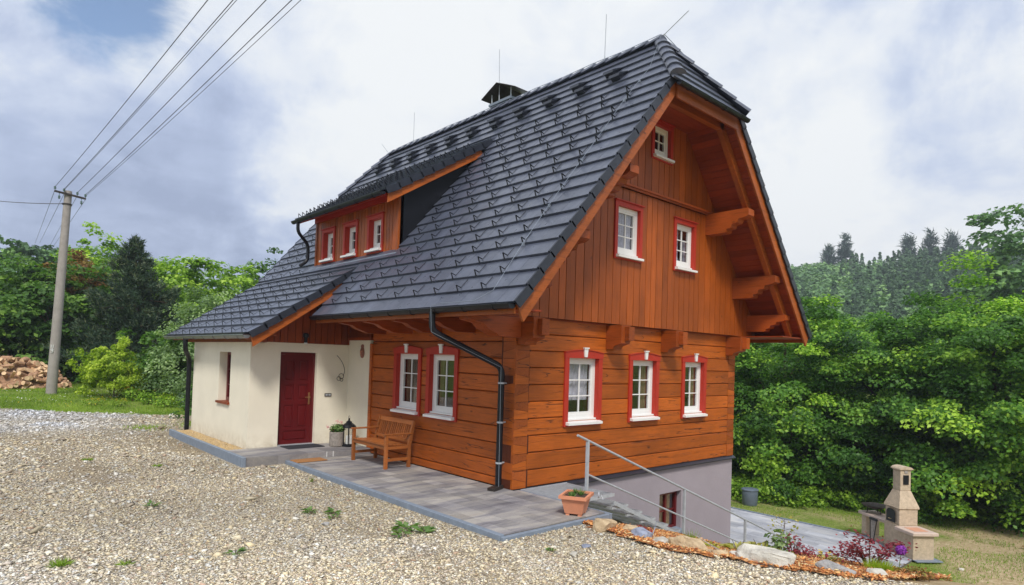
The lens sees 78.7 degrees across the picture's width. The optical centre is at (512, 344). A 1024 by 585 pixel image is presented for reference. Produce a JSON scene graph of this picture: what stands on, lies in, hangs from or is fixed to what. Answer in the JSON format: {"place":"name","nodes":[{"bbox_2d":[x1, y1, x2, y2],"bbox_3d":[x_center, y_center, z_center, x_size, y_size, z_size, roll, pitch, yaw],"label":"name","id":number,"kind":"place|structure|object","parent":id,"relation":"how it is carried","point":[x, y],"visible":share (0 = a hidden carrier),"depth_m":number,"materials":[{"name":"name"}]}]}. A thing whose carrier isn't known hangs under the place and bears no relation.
{"place":"outdoors","nodes":[
{"label":"outdoors","id":0,"kind":"place"},
{"bbox_2d":[0,380,191,415],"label":"lawn grass","id":1,"kind":"structure","parent":0,"point":[45,400],"depth_m":21.76,"materials":[{"name":"green plant"}]},
{"bbox_2d":[299,453,604,535],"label":"paving","id":2,"kind":"structure","parent":0,"point":[504,511],"depth_m":9.62,"materials":[{"name":"stone"}]},
{"bbox_2d":[290,457,326,462],"bbox_3d":[-4.003,2.276,12.265,0.620,0.018,0.340,3,-2,-42],"label":"doormat","id":3,"kind":"object","parent":2,"relation":"on","point":[308,460],"visible":1,"depth_m":12.23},
{"bbox_2d":[351,415,415,469],"bbox_3d":[-2.560,1.898,12.249,0.685,0.870,1.310,3,-2,-42],"label":"garden bench","id":4,"kind":"object","parent":2,"relation":"on","point":[375,442],"visible":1,"depth_m":12.19,"materials":[{"name":"brown wood"}]},
{"bbox_2d":[558,488,593,516],"bbox_3d":[0.880,2.173,8.674,0.389,0.359,0.474,1,-1,20],"label":"planter box","id":5,"kind":"object","parent":2,"relation":"on","point":[574,501],"visible":1,"depth_m":8.53,"materials":[{"name":"ceramic"}]},
{"bbox_2d":[0,337,1023,584],"bbox_3d":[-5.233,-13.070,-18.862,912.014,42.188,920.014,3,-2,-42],"label":"ground","id":6,"kind":"structure","parent":0,"point":[840,523],"depth_m":19.68,"materials":[{"name":"green plant"}]},
{"bbox_2d":[0,295,26,355],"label":"chestnut tree","id":7,"kind":"object","parent":6,"relation":"on","point":[2,312],"visible":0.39,"depth_m":27.73,"materials":[{"name":"green plant"}]},
{"bbox_2d":[0,364,45,388],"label":"firewood pile","id":8,"kind":"object","parent":6,"relation":"on","point":[17,378],"visible":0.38,"depth_m":25.89,"materials":[{"name":"brown wood"}]},
{"bbox_2d":[0,235,95,334],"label":"round tree","id":9,"kind":"object","parent":6,"relation":"on","point":[27,251],"visible":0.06,"depth_m":60.97,"materials":[{"name":"green plant"}]},
{"bbox_2d":[0,252,126,382],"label":"chestnut tree","id":10,"kind":"object","parent":6,"relation":"on","point":[21,293],"visible":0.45,"depth_m":29.34,"materials":[{"name":"green plant"}]},
{"bbox_2d":[1,351,128,380],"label":"undergrowth","id":11,"kind":"object","parent":6,"relation":"on","point":[64,368],"visible":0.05,"depth_m":29.50,"materials":[{"name":"green plant"}]},
{"bbox_2d":[45,186,86,394],"bbox_3d":[-17.451,-1.907,24.345,1.069,8.319,0.372,3,-2,-42],"label":"utility pole","id":12,"kind":"object","parent":6,"relation":"on","point":[54,358],"visible":0.98,"depth_m":24.13,"materials":[{"name":"concrete"}]},
{"bbox_2d":[55,0,207,186],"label":"power line","id":13,"kind":"object","parent":12,"relation":"attached to","point":[141,82],"visible":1,"depth_m":14.70,"materials":[{"name":"metal"}]},
{"bbox_2d":[64,0,232,188],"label":"power line","id":14,"kind":"object","parent":12,"relation":"attached to","point":[158,84],"visible":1,"depth_m":14.72,"materials":[{"name":"metal"}]},
{"bbox_2d":[64,0,236,189],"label":"power line","id":15,"kind":"object","parent":12,"relation":"attached to","point":[158,87],"visible":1,"depth_m":14.86,"materials":[{"name":"metal"}]},
{"bbox_2d":[77,0,265,192],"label":"power line","id":16,"kind":"object","parent":12,"relation":"attached to","point":[187,81],"visible":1,"depth_m":14.49,"materials":[{"name":"metal"}]},
{"bbox_2d":[85,0,291,194],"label":"power line","id":17,"kind":"object","parent":12,"relation":"attached to","point":[203,84],"visible":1,"depth_m":14.67,"materials":[{"name":"metal"}]},
{"bbox_2d":[86,0,300,195],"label":"power line","id":18,"kind":"object","parent":12,"relation":"attached to","point":[206,87],"visible":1,"depth_m":14.52,"materials":[{"name":"metal"}]},
{"bbox_2d":[31,249,112,336],"bbox_3d":[-24.119,-1.484,33.439,4.299,7.275,4.378,3,-2,-42],"label":"leafy tree","id":19,"kind":"object","parent":6,"relation":"on","point":[80,260],"visible":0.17,"depth_m":33.26,"materials":[{"name":"green plant"}]},
{"bbox_2d":[81,398,107,405],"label":"perennial plant","id":20,"kind":"object","parent":6,"relation":"on","point":[93,402],"visible":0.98,"depth_m":20.99,"materials":[{"name":"green plant"}]},
{"bbox_2d":[0,405,191,430],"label":"verge grass","id":21,"kind":"structure","parent":6,"relation":"on","point":[83,410],"depth_m":19.15,"materials":[{"name":"green plant"}]},
{"bbox_2d":[50,221,162,343],"bbox_3d":[-24.093,-2.496,37.138,6.132,9.395,6.357,3,-2,-42],"label":"leafy tree","id":22,"kind":"object","parent":6,"relation":"on","point":[111,245],"visible":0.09,"depth_m":37.24,"materials":[{"name":"green plant"}]},
{"bbox_2d":[66,336,160,395],"bbox_3d":[-15.214,1.055,23.763,2.749,2.753,2.957,2,-1,-11],"label":"yellow shrub","id":23,"kind":"object","parent":6,"relation":"on","point":[105,369],"visible":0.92,"depth_m":23.32,"materials":[{"name":"green plant"}]},
{"bbox_2d":[40,233,197,381],"bbox_3d":[-17.828,-1.261,29.642,6.324,8.100,6.803,1,-1,20],"label":"pine tree","id":24,"kind":"object","parent":6,"relation":"on","point":[127,299],"visible":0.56,"depth_m":28.83,"materials":[{"name":"green plant"}]},
{"bbox_2d":[122,387,143,400],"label":"perennial plant","id":25,"kind":"object","parent":6,"relation":"on","point":[133,397],"visible":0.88,"depth_m":22.61,"materials":[{"name":"green plant"}]},
{"bbox_2d":[71,327,194,390],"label":"undergrowth","id":26,"kind":"object","parent":6,"relation":"on","point":[144,340],"depth_m":25.73,"materials":[{"name":"green plant"}]},
{"bbox_2d":[135,389,159,403],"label":"perennial plant","id":27,"kind":"object","parent":6,"relation":"on","point":[146,396],"visible":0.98,"depth_m":21.83,"materials":[{"name":"green plant"}]},
{"bbox_2d":[119,332,194,401],"bbox_3d":[-13.201,1.555,24.480,3.877,4.357,4.096,3,-2,-42],"label":"elder bush","id":28,"kind":"object","parent":6,"relation":"on","point":[143,361],"visible":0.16,"depth_m":23.77,"materials":[{"name":"green plant"}]},
{"bbox_2d":[153,395,180,406],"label":"perennial plant","id":29,"kind":"object","parent":6,"relation":"on","point":[159,401],"visible":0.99,"depth_m":20.94,"materials":[{"name":"green plant"}]},
{"bbox_2d":[105,255,235,336],"bbox_3d":[-18.517,-0.703,34.572,8.175,8.431,7.654,3,-2,-42],"label":"leafy tree","id":30,"kind":"object","parent":6,"relation":"on","point":[192,274],"visible":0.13,"depth_m":34.09,"materials":[{"name":"green plant"}]},
{"bbox_2d":[168,402,191,418],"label":"undergrowth","id":31,"kind":"object","parent":6,"relation":"on","point":[176,413],"visible":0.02,"depth_m":18.68,"materials":[{"name":"green plant"}]},
{"bbox_2d":[135,285,244,407],"bbox_3d":[-10.996,1.090,24.074,6.338,6.769,5.963,3,-2,-42],"label":"willow bush","id":32,"kind":"object","parent":6,"relation":"on","point":[177,386],"visible":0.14,"depth_m":22.60,"materials":[{"name":"green plant"}]},
{"bbox_2d":[169,429,245,467],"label":"porch kerb","id":33,"kind":"structure","parent":6,"relation":"on","point":[229,456],"depth_m":13.01,"materials":[{"name":"concrete"}]},
{"bbox_2d":[169,264,258,314],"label":"leafy tree","id":34,"kind":"object","parent":6,"relation":"on","point":[237,281],"visible":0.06,"depth_m":37.13,"materials":[{"name":"green plant"}]},
{"bbox_2d":[209,247,282,289],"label":"leafy tree","id":35,"kind":"object","parent":6,"relation":"on","point":[263,269],"visible":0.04,"depth_m":40.11,"materials":[{"name":"green plant"}]},
{"bbox_2d":[228,442,370,466],"bbox_3d":[-4.412,2.335,12.985,2.606,0.316,1.145,3,-2,-42],"label":"porch step","id":36,"kind":"object","parent":6,"relation":"on","point":[267,456],"visible":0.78,"depth_m":12.52,"materials":[{"name":"stone"}]},
{"bbox_2d":[280,443,324,448],"bbox_3d":[-4.473,2.171,13.296,0.800,0.019,0.440,3,-2,-42],"label":"doormat","id":37,"kind":"object","parent":36,"relation":"on","point":[301,446],"visible":1,"depth_m":13.23,"materials":[{"name":"rubber"}]},
{"bbox_2d":[327,420,345,446],"bbox_3d":[-3.811,1.925,13.538,0.358,0.565,0.406,1,-1,16],"label":"flower pot","id":38,"kind":"object","parent":36,"relation":"on","point":[336,436],"visible":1,"depth_m":13.43,"materials":[{"name":"stone"}]},
{"bbox_2d":[342,416,355,446],"bbox_3d":[-3.572,1.885,13.600,0.330,0.664,0.330,3,-2,-42],"label":"lantern","id":39,"kind":"object","parent":36,"relation":"on","point":[348,424],"visible":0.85,"depth_m":13.50,"materials":[{"name":"black metal"}]},
{"bbox_2d":[285,460,611,540],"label":"paving kerb","id":40,"kind":"structure","parent":6,"relation":"on","point":[463,524],"depth_m":8.62,"materials":[{"name":"concrete"}]},
{"bbox_2d":[0,407,926,584],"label":"gravel yard","id":41,"kind":"structure","parent":6,"relation":"on","point":[172,449],"depth_m":7.51,"materials":[{"name":"beige gravel"}]},
{"bbox_2d":[45,556,75,567],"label":"weed","id":42,"kind":"object","parent":41,"relation":"on","point":[62,562],"visible":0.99,"depth_m":5.89,"materials":[{"name":"green plant"}]},
{"bbox_2d":[390,520,419,531],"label":"weed","id":43,"kind":"object","parent":41,"relation":"on","point":[400,524],"visible":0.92,"depth_m":7.78,"materials":[{"name":"green plant"}]},
{"bbox_2d":[411,525,435,532],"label":"weed","id":44,"kind":"object","parent":41,"relation":"on","point":[427,529],"visible":0.94,"depth_m":7.71,"materials":[{"name":"green plant"}]},
{"bbox_2d":[163,11,811,543],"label":"timber house","id":45,"kind":"structure","parent":6,"relation":"on","point":[511,289],"depth_m":12.68,"materials":[{"name":"brown wood"}]},
{"bbox_2d":[215,352,230,404],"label":"window","id":46,"kind":"structure","parent":45,"relation":"in","point":[226,401],"depth_m":14.37,"materials":[{"name":"paint"}]},
{"bbox_2d":[277,352,314,445],"bbox_3d":[-4.714,1.188,13.604,0.820,2.020,0.175,3,-2,-42],"label":"door","id":47,"kind":"structure","parent":45,"relation":"in","point":[297,371],"depth_m":13.65,"materials":[{"name":"paint"}]},
{"bbox_2d":[319,226,335,263],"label":"window","id":48,"kind":"structure","parent":45,"relation":"in","point":[327,253],"depth_m":15.53,"materials":[{"name":"white paint"}]},
{"bbox_2d":[340,219,358,259],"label":"window","id":49,"kind":"structure","parent":45,"relation":"in","point":[350,227],"depth_m":14.68,"materials":[{"name":"white paint"}]},
{"bbox_2d":[364,211,384,254],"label":"window","id":50,"kind":"structure","parent":45,"relation":"in","point":[375,220],"depth_m":13.84,"materials":[{"name":"white paint"}]},
{"bbox_2d":[390,344,422,415],"bbox_3d":[-2.075,0.701,12.536,0.300,1.405,1.014,3,-2,-42],"label":"window","id":51,"kind":"structure","parent":45,"relation":"in","point":[401,353],"depth_m":12.70,"materials":[{"name":"white paint"}]},
{"bbox_2d":[423,344,459,421],"bbox_3d":[-1.282,0.705,11.662,0.300,1.405,1.014,3,-2,-42],"label":"window","id":52,"kind":"structure","parent":45,"relation":"in","point":[447,353],"depth_m":11.84,"materials":[{"name":"white paint"}]},
{"bbox_2d":[562,347,603,426],"bbox_3d":[1.230,0.764,11.290,1.034,1.405,0.300,3,-2,-42],"label":"window","id":53,"kind":"structure","parent":45,"relation":"in","point":[575,361],"depth_m":11.37,"materials":[{"name":"white paint"}]},
{"bbox_2d":[613,198,645,263],"bbox_3d":[2.180,-2.147,11.964,0.890,1.115,0.280,3,-2,-42],"label":"window","id":54,"kind":"structure","parent":45,"relation":"in","point":[621,239],"depth_m":12.04,"materials":[{"name":"white paint"}]},
{"bbox_2d":[627,351,660,421],"bbox_3d":[2.578,0.836,12.512,1.014,1.405,0.300,3,-2,-42],"label":"window","id":55,"kind":"structure","parent":45,"relation":"in","point":[651,361],"depth_m":12.69,"materials":[{"name":"white paint"}]},
{"bbox_2d":[651,119,675,165],"bbox_3d":[2.986,-4.082,12.641,0.760,0.805,0.280,3,-2,-42],"label":"window","id":56,"kind":"structure","parent":45,"relation":"in","point":[663,128],"depth_m":12.69,"materials":[{"name":"white paint"}]},
{"bbox_2d":[659,491,681,531],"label":"window","id":57,"kind":"structure","parent":45,"relation":"in","point":[664,501],"depth_m":13.42,"materials":[{"name":"paint"}]},
{"bbox_2d":[673,216,698,274],"bbox_3d":[3.608,-2.071,13.260,0.870,1.115,0.280,3,-2,-42],"label":"window","id":58,"kind":"structure","parent":45,"relation":"in","point":[690,227],"depth_m":13.35,"materials":[{"name":"white paint"}]},
{"bbox_2d":[680,353,707,418],"bbox_3d":[3.932,0.908,13.740,0.994,1.405,0.300,3,-2,-42],"label":"window","id":59,"kind":"structure","parent":45,"relation":"in","point":[700,379],"depth_m":13.92,"materials":[{"name":"white paint"}]},
{"bbox_2d":[521,482,686,534],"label":"stairs","id":60,"kind":"structure","parent":6,"relation":"on","point":[622,512],"depth_m":10.54,"materials":[{"name":"stone"}]},
{"bbox_2d":[577,434,800,548],"bbox_3d":[3.920,3.659,12.192,8.113,4.252,0.042,3,-2,-42],"label":"handrail","id":61,"kind":"object","parent":60,"relation":"attached to","point":[587,474],"visible":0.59,"depth_m":11.08,"materials":[{"name":"metal"}]},
{"bbox_2d":[741,487,758,506],"bbox_3d":[8.857,5.703,23.357,0.620,0.635,0.620,3,-2,-42],"label":"water barrel","id":62,"kind":"object","parent":6,"relation":"on","point":[750,496],"visible":0.99,"depth_m":23.14,"materials":[{"name":"grey plastic"}]},
{"bbox_2d":[732,343,784,471],"bbox_3d":[8.889,2.958,29.375,7.633,8.108,8.041,3,-2,-42],"label":"maple tree","id":63,"kind":"object","parent":6,"relation":"on","point":[749,404],"visible":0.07,"depth_m":27.00,"materials":[{"name":"green plant"}]},
{"bbox_2d":[583,520,952,580],"bbox_3d":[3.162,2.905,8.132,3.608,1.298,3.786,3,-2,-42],"label":"bark mulch","id":64,"kind":"object","parent":6,"relation":"on","point":[803,562],"visible":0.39,"depth_m":7.05,"materials":[{"name":"wood"}]},
{"bbox_2d":[592,518,616,532],"bbox_3d":[1.171,2.360,8.067,0.351,0.243,0.270,3,-2,-42],"label":"rock","id":65,"kind":"object","parent":64,"relation":"on","point":[600,525],"visible":0.73,"depth_m":7.96,"materials":[{"name":"beige stone"}]},
{"bbox_2d":[631,521,656,537],"bbox_3d":[1.593,2.356,7.748,0.268,0.387,0.385,1,-2,36],"label":"rock","id":66,"kind":"object","parent":64,"relation":"on","point":[640,531],"visible":0.48,"depth_m":7.68,"materials":[{"name":"grey stone"}]},
{"bbox_2d":[668,535,707,549],"bbox_3d":[2.052,2.344,7.180,0.251,0.248,0.578,3,-2,-29],"label":"rock","id":67,"kind":"object","parent":64,"relation":"on","point":[684,540],"visible":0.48,"depth_m":7.16,"materials":[{"name":"beige stone"}]},
{"bbox_2d":[707,549,731,558],"bbox_3d":[2.256,2.319,6.869,0.164,0.151,0.272,3,-2,-34],"label":"rock","id":68,"kind":"object","parent":64,"relation":"on","point":[719,552],"visible":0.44,"depth_m":6.80,"materials":[{"name":"beige stone"}]},
{"bbox_2d":[718,540,743,548],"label":"bed plant","id":69,"kind":"object","parent":64,"relation":"on","point":[735,545],"visible":0.34,"depth_m":8.31,"materials":[{"name":"yellow plant"}]},
{"bbox_2d":[690,532,795,569],"bbox_3d":[2.450,2.281,6.806,1.202,0.282,0.294,1,-2,42],"label":"rock","id":70,"kind":"object","parent":64,"relation":"on","point":[767,555],"visible":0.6,"depth_m":6.52,"materials":[{"name":"white stone"}]},
{"bbox_2d":[740,540,784,550],"bbox_3d":[3.286,2.711,8.230,0.537,0.218,0.512,1,-2,31],"label":"bed plant","id":71,"kind":"object","parent":64,"relation":"on","point":[759,544],"visible":0.16,"depth_m":8.34,"materials":[{"name":"yellow plant"}]},
{"bbox_2d":[764,529,792,550],"bbox_3d":[3.511,2.627,8.252,0.352,0.408,0.375,3,-2,-42],"label":"bed plant","id":72,"kind":"object","parent":64,"relation":"on","point":[779,543],"visible":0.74,"depth_m":8.22,"materials":[{"name":"green plant"}]},
{"bbox_2d":[767,508,802,548],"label":"sapling","id":73,"kind":"object","parent":64,"relation":"on","point":[794,526],"visible":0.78,"depth_m":8.32,"materials":[{"name":"green plant"}]},
{"bbox_2d":[784,533,801,552],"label":"bed plant","id":74,"kind":"object","parent":64,"relation":"on","point":[794,538],"visible":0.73,"depth_m":8.04,"materials":[{"name":"red plant"}]},
{"bbox_2d":[787,542,821,557],"bbox_3d":[3.675,2.634,7.884,0.396,0.245,0.389,3,-2,-42],"label":"bed plant","id":75,"kind":"object","parent":64,"relation":"on","point":[803,552],"visible":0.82,"depth_m":7.86,"materials":[{"name":"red plant"}]},
{"bbox_2d":[817,549,841,562],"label":"bed plant","id":76,"kind":"object","parent":64,"relation":"on","point":[832,558],"visible":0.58,"depth_m":7.70,"materials":[{"name":"yellow plant"}]},
{"bbox_2d":[815,559,856,575],"bbox_3d":[3.291,2.300,6.308,0.279,0.185,0.412,3,-2,-42],"label":"rock","id":77,"kind":"object","parent":64,"relation":"on","point":[826,564],"visible":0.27,"depth_m":6.29,"materials":[{"name":"grey stone"}]},
{"bbox_2d":[825,525,917,564],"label":"japanese maple","id":78,"kind":"object","parent":64,"relation":"on","point":[850,548],"visible":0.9,"depth_m":7.40,"materials":[{"name":"red plant"}]},
{"bbox_2d":[866,568,888,578],"bbox_3d":[3.619,2.315,6.223,0.319,0.141,0.193,3,-2,-42],"label":"rock","id":79,"kind":"object","parent":64,"relation":"on","point":[877,570],"visible":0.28,"depth_m":6.21,"materials":[{"name":"white stone"}]},
{"bbox_2d":[861,556,898,570],"bbox_3d":[4.165,2.526,7.083,0.426,0.234,0.402,1,-1,12],"label":"bed plant","id":80,"kind":"object","parent":64,"relation":"on","point":[882,565],"visible":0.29,"depth_m":7.07,"materials":[{"name":"green plant"}]},
{"bbox_2d":[895,545,906,568],"bbox_3d":[4.342,2.446,6.999,0.116,0.393,0.118,3,-2,-42],"label":"allium","id":81,"kind":"object","parent":64,"relation":"on","point":[899,549],"visible":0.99,"depth_m":6.98,"materials":[{"name":"purple plant"}]},
{"bbox_2d":[734,344,810,411],"bbox_3d":[12.757,3.104,35.694,8.679,10.197,9.774,3,-2,-42],"label":"maple tree","id":82,"kind":"object","parent":6,"relation":"on","point":[765,349],"visible":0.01,"depth_m":34.96,"materials":[{"name":"green plant"}]},
{"bbox_2d":[731,507,867,536],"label":"patio kerb","id":83,"kind":"structure","parent":6,"relation":"on","point":[799,521],"depth_m":20.29,"materials":[{"name":"concrete"}]},
{"bbox_2d":[730,508,912,568],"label":"patio","id":84,"kind":"structure","parent":6,"relation":"on","point":[817,538],"depth_m":18.76,"materials":[{"name":"stone"}]},
{"bbox_2d":[868,516,877,543],"bbox_3d":[10.448,5.415,18.157,0.110,0.740,0.340,2,-1,-4],"label":"folded stand","id":85,"kind":"object","parent":84,"relation":"on","point":[873,521],"visible":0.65,"depth_m":18.15,"materials":[{"name":"black metal"}]},
{"bbox_2d":[858,464,942,562],"bbox_3d":[10.940,4.627,17.866,0.800,2.366,2.654,2,-1,-4],"label":"stone grill","id":86,"kind":"object","parent":84,"relation":"on","point":[898,518],"visible":0.87,"depth_m":17.43,"materials":[{"name":"stone"}]},
{"bbox_2d":[861,502,885,514],"bbox_3d":[10.896,4.958,18.793,0.740,0.251,0.732,3,-2,-42],"label":"fire bowl","id":87,"kind":"object","parent":86,"relation":"on","point":[875,506],"visible":0.91,"depth_m":18.91,"materials":[{"name":"metal"}]},
{"bbox_2d":[886,508,894,522],"bbox_3d":[10.650,4.813,17.645,0.058,0.365,0.348,2,-1,-4],"label":"fire door","id":88,"kind":"structure","parent":86,"relation":"in","point":[890,513],"depth_m":17.64,"materials":[{"name":"black metal"}]},
{"bbox_2d":[754,312,892,456],"bbox_3d":[16.416,2.746,32.483,10.055,9.506,9.573,3,-2,-42],"label":"maple tree","id":89,"kind":"object","parent":6,"relation":"on","point":[863,317],"visible":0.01,"depth_m":30.89,"materials":[{"name":"green plant"}]},
{"bbox_2d":[732,293,915,504],"bbox_3d":[11.917,1.995,27.440,10.010,10.298,8.822,1,-1,13],"label":"maple tree","id":90,"kind":"object","parent":6,"relation":"on","point":[774,434],"visible":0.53,"depth_m":25.01,"materials":[{"name":"green plant"}]},
{"bbox_2d":[819,243,838,267],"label":"conifer tree","id":91,"kind":"object","parent":6,"relation":"on","point":[827,254],"visible":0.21,"depth_m":218.17,"materials":[{"name":"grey plant"}]},
{"bbox_2d":[834,232,854,264],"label":"conifer tree","id":92,"kind":"object","parent":6,"relation":"on","point":[844,251],"visible":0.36,"depth_m":216.33,"materials":[{"name":"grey plant"}]},
{"bbox_2d":[731,468,1023,526],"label":"undergrowth","id":93,"kind":"object","parent":6,"relation":"on","point":[813,492],"visible":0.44,"depth_m":23.96,"materials":[{"name":"green plant"}]},
{"bbox_2d":[731,496,1023,584],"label":"meadow grass","id":94,"kind":"structure","parent":6,"relation":"on","point":[936,528],"depth_m":19.67,"materials":[{"name":"green plant"}]},
{"bbox_2d":[732,409,1023,506],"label":"undergrowth","id":95,"kind":"object","parent":6,"relation":"on","point":[787,475],"visible":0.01,"depth_m":27.26,"materials":[{"name":"green plant"}]},
{"bbox_2d":[760,241,1023,356],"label":"hillside forest","id":96,"kind":"object","parent":6,"relation":"on","point":[860,288],"visible":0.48,"depth_m":160.07,"materials":[{"name":"green plant"}]},
{"bbox_2d":[776,312,1023,518],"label":"maple tree","id":97,"kind":"object","parent":6,"relation":"on","point":[854,341],"visible":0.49,"depth_m":24.06,"materials":[{"name":"green plant"}]},
{"bbox_2d":[895,232,917,261],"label":"conifer tree","id":98,"kind":"object","parent":6,"relation":"on","point":[908,242],"visible":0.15,"depth_m":211.94,"materials":[{"name":"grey plant"}]},
{"bbox_2d":[893,564,935,581],"bbox_3d":[4.401,2.522,6.847,0.364,0.182,0.412,3,-2,-42],"label":"bed plant","id":99,"kind":"object","parent":6,"relation":"on","point":[923,572],"visible":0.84,"depth_m":6.82,"materials":[{"name":"green plant"}]},
{"bbox_2d":[814,249,1023,531],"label":"maple tree","id":100,"kind":"object","parent":6,"relation":"on","point":[941,409],"visible":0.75,"depth_m":21.86,"materials":[{"name":"green plant"}]},
{"bbox_2d":[917,227,940,255],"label":"conifer tree","id":101,"kind":"object","parent":6,"relation":"on","point":[929,239],"visible":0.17,"depth_m":208.25,"materials":[{"name":"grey plant"}]},
{"bbox_2d":[845,294,1023,406],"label":"maple tree","id":102,"kind":"object","parent":6,"relation":"on","point":[940,341],"visible":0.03,"depth_m":30.30,"materials":[{"name":"green plant"}]},
{"bbox_2d":[939,228,965,254],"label":"conifer tree","id":103,"kind":"object","parent":6,"relation":"on","point":[951,243],"visible":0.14,"depth_m":205.46,"materials":[{"name":"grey plant"}]},
{"bbox_2d":[927,326,1023,536],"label":"maple tree","id":104,"kind":"object","parent":6,"relation":"on","point":[1011,461],"visible":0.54,"depth_m":21.26,"materials":[{"name":"green plant"}]},
{"bbox_2d":[946,203,1023,320],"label":"ash tree","id":105,"kind":"object","parent":6,"relation":"on","point":[1009,279],"visible":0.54,"depth_m":53.77,"materials":[{"name":"green plant"}]},
{"bbox_2d":[0,0,1023,301],"label":"sky","id":106,"kind":"structure","parent":0,"point":[875,122],"materials":[{"name":"white"}]},
{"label":"gravel bed","id":107,"kind":"structure","parent":0,"visible":0},
{"bbox_2d":[176,430,242,449],"bbox_3d":[-6.960,2.156,14.134,0.500,0.054,3.939,3,-2,-42],"label":"gravel strip","id":108,"kind":"object","parent":107,"relation":"on","point":[212,441],"visible":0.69,"depth_m":13.96,"materials":[{"name":"gravel"}]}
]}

